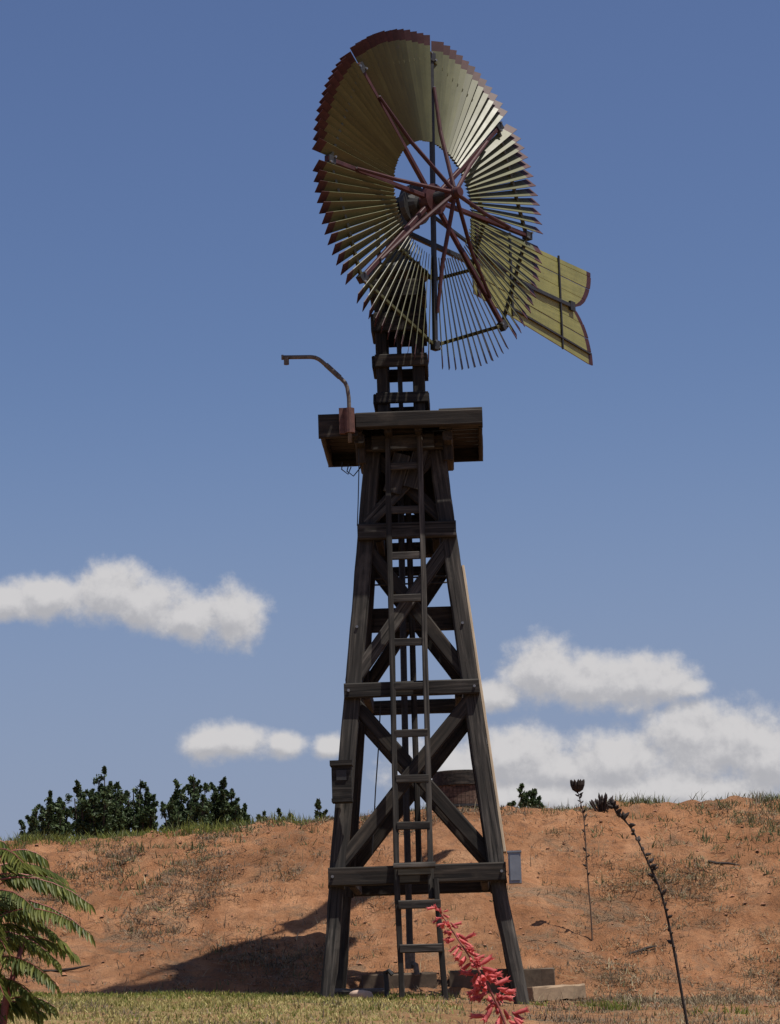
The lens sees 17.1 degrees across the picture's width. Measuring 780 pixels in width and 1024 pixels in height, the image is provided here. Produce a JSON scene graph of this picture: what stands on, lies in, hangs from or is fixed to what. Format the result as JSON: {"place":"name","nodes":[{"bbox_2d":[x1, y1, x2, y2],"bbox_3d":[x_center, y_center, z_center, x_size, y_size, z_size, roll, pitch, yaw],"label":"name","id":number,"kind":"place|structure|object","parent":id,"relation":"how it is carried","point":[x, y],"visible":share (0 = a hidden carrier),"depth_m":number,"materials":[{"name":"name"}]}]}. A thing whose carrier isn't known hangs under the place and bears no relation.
{"place":"outdoors","nodes":[
{"label":"outdoors","id":0,"kind":"place"},
{"bbox_2d":[0,989,774,1023],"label":"grass","id":1,"kind":"structure","parent":0,"point":[126,1000],"depth_m":20.59,"materials":[{"name":"plant"}]},
{"bbox_2d":[0,795,779,1023],"bbox_3d":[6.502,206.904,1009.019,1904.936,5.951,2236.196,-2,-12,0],"label":"ground","id":2,"kind":"structure","parent":0,"point":[477,904],"depth_m":26.68,"materials":[{"name":"orange soil"}]},
{"bbox_2d":[18,790,76,838],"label":"dark tree","id":3,"kind":"object","parent":2,"relation":"on","point":[56,815],"visible":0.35,"depth_m":47.80,"materials":[{"name":"green plant"}]},
{"bbox_2d":[0,840,95,1023],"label":"leafy shrub","id":4,"kind":"object","parent":2,"relation":"on","point":[17,910],"visible":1,"depth_m":10.84,"materials":[{"name":"green plant"}]},
{"bbox_2d":[42,965,89,971],"bbox_3d":[-3.162,4.438,25.243,0.502,0.064,0.036,-3,-12,6],"label":"fallen stick","id":5,"kind":"object","parent":2,"relation":"on","point":[56,970],"visible":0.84,"depth_m":25.23,"materials":[{"name":"wood"}]},
{"bbox_2d":[64,766,134,838],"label":"dark tree","id":6,"kind":"object","parent":2,"relation":"on","point":[98,813],"visible":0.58,"depth_m":48.14,"materials":[{"name":"green plant"}]},
{"bbox_2d":[112,779,158,833],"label":"dark tree","id":7,"kind":"object","parent":2,"relation":"on","point":[143,816],"visible":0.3,"depth_m":48.73,"materials":[{"name":"green plant"}]},
{"bbox_2d":[159,774,214,832],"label":"dark tree","id":8,"kind":"object","parent":2,"relation":"on","point":[195,810],"visible":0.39,"depth_m":47.85,"materials":[{"name":"green plant"}]},
{"bbox_2d":[200,776,243,828],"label":"dark tree","id":9,"kind":"object","parent":2,"relation":"on","point":[221,807],"visible":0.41,"depth_m":48.29,"materials":[{"name":"green plant"}]},
{"bbox_2d":[234,797,250,823],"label":"dark tree","id":10,"kind":"object","parent":2,"relation":"on","point":[245,815],"visible":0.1,"depth_m":48.81,"materials":[{"name":"green plant"}]},
{"bbox_2d":[256,810,268,820],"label":"bush","id":11,"kind":"object","parent":2,"relation":"on","point":[263,813],"visible":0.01,"depth_m":47.76,"materials":[{"name":"green plant"}]},
{"bbox_2d":[276,807,295,821],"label":"bush","id":12,"kind":"object","parent":2,"relation":"on","point":[278,811],"visible":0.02,"depth_m":47.79,"materials":[{"name":"green plant"}]},
{"bbox_2d":[314,798,328,817],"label":"bush","id":13,"kind":"object","parent":2,"relation":"on","point":[317,805],"visible":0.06,"depth_m":47.80,"materials":[{"name":"green plant"}]},
{"bbox_2d":[349,990,372,998],"bbox_3d":[-0.249,4.261,22.865,0.209,0.117,0.161,-5,-12,14],"label":"rock","id":14,"kind":"object","parent":2,"relation":"on","point":[360,993],"visible":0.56,"depth_m":22.81,"materials":[{"name":"grey stone"}]},
{"bbox_2d":[334,988,389,994],"bbox_3d":[-0.294,4.337,23.515,0.586,0.075,0.089,-2,-12,2],"label":"fallen pipe","id":15,"kind":"object","parent":2,"relation":"on","point":[348,991],"visible":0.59,"depth_m":23.50,"materials":[{"name":"grey metal"}]},
{"bbox_2d":[383,969,393,997],"bbox_3d":[-0.010,4.238,23.101,0.109,0.360,0.051,-12,-15,41],"label":"standpipe","id":16,"kind":"object","parent":2,"relation":"on","point":[386,979],"visible":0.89,"depth_m":23.11,"materials":[{"name":"metal"}]},
{"bbox_2d":[0,790,779,1015],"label":"weeds","id":17,"kind":"object","parent":2,"relation":"on","point":[611,1007],"visible":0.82,"depth_m":28.56,"materials":[{"name":"green plant"}]},
{"bbox_2d":[361,972,436,988],"bbox_3d":[0.089,4.462,24.504,0.711,0.235,0.274,-2,-12,-1],"label":"concrete footing","id":18,"kind":"object","parent":2,"relation":"on","point":[423,979],"visible":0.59,"depth_m":24.39,"materials":[{"name":"grey concrete"}]},
{"bbox_2d":[24,802,779,1009],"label":"clods","id":19,"kind":"object","parent":2,"relation":"on","point":[426,990],"visible":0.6,"depth_m":26.12,"materials":[{"name":"soil"}]},
{"bbox_2d":[312,29,592,1004],"bbox_3d":[0.484,0.234,25.414,2.211,9.360,5.394,-5,-12,15],"label":"windmill","id":20,"kind":"object","parent":2,"relation":"on","point":[388,97],"visible":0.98,"depth_m":24.37,"materials":[{"name":"brown wood"}]},
{"bbox_2d":[281,355,354,442],"bbox_3d":[-0.659,-1.042,23.873,0.658,0.850,0.103,-2,-12,0],"label":"pipe arm","id":21,"kind":"object","parent":20,"relation":"attached to","point":[347,420],"visible":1,"depth_m":23.85},
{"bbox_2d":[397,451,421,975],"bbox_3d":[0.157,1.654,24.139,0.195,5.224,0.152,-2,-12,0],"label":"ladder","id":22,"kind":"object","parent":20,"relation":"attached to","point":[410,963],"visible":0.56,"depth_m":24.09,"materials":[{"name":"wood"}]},
{"bbox_2d":[385,428,448,999],"bbox_3d":[0.217,1.758,23.337,0.453,5.347,0.618,-2,-12,2],"label":"ladder","id":23,"kind":"object","parent":20,"relation":"attached to","point":[419,868],"visible":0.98,"depth_m":23.27,"materials":[{"name":"brown wood"}]},
{"bbox_2d":[432,769,478,808],"bbox_3d":[0.994,4.263,36.175,0.780,1.320,0.780,-2,-12,0],"label":"wooden tank","id":24,"kind":"object","parent":2,"relation":"on","point":[457,788],"visible":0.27,"depth_m":35.91,"materials":[{"name":"wood"}]},
{"bbox_2d":[426,904,529,1023],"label":"red yucca","id":25,"kind":"object","parent":2,"relation":"on","point":[479,981],"visible":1,"depth_m":8.85,"materials":[{"name":"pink plant"}]},
{"bbox_2d":[449,967,554,993],"bbox_3d":[1.061,4.441,24.552,0.993,0.253,0.275,-2,-12,2],"label":"concrete footing","id":26,"kind":"object","parent":2,"relation":"on","point":[534,977],"visible":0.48,"depth_m":24.43,"materials":[{"name":"grey concrete"}]},
{"bbox_2d":[510,782,545,808],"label":"round tree","id":27,"kind":"object","parent":2,"relation":"on","point":[524,796],"visible":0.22,"depth_m":47.91,"materials":[{"name":"green plant"}]},
{"bbox_2d":[527,983,585,1001],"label":"concrete block","id":28,"kind":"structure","parent":2,"relation":"on","point":[553,992],"depth_m":23.57,"materials":[{"name":"beige concrete"}]},
{"bbox_2d":[570,779,592,940],"bbox_3d":[1.922,3.523,26.114,0.159,1.671,0.148,5,-13,-29],"label":"dry yucca stalk","id":29,"kind":"object","parent":2,"relation":"on","point":[577,786],"visible":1,"depth_m":26.20,"materials":[{"name":"brown plant"}]},
{"bbox_2d":[589,792,612,812],"bbox_3d":[2.425,3.356,29.946,0.266,0.239,0.241,-6,-12,21],"label":"spiky tuft","id":30,"kind":"object","parent":2,"relation":"on","point":[602,804],"visible":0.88,"depth_m":29.88,"materials":[{"name":"plant"}]},
{"bbox_2d":[629,945,656,953],"bbox_3d":[2.486,4.303,25.541,0.283,0.081,0.036,1,-12,-11],"label":"fallen stick","id":31,"kind":"object","parent":2,"relation":"on","point":[646,948],"visible":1,"depth_m":25.53,"materials":[{"name":"wood"}]},
{"bbox_2d":[607,797,688,1023],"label":"dry yucca stalk","id":32,"kind":"object","parent":2,"relation":"on","point":[623,816],"visible":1,"depth_m":8.42,"materials":[{"name":"brown plant"}]},
{"bbox_2d":[708,860,739,865],"bbox_3d":[3.569,3.749,27.791,0.344,0.076,0.036,-5,-12,14],"label":"fallen stick","id":33,"kind":"object","parent":2,"relation":"on","point":[725,863],"visible":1,"depth_m":27.78,"materials":[{"name":"wood"}]},
{"bbox_2d":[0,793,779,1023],"bbox_3d":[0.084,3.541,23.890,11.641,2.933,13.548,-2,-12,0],"label":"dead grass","id":34,"kind":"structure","parent":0,"point":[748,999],"depth_m":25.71,"materials":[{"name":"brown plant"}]},
{"bbox_2d":[0,791,779,849],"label":"crest grass","id":35,"kind":"structure","parent":0,"point":[31,838],"depth_m":30.06,"materials":[{"name":"green plant"}]},
{"bbox_2d":[0,0,779,840],"label":"sky","id":36,"kind":"structure","parent":0,"point":[178,533],"materials":[{"name":"blue"}]}
]}

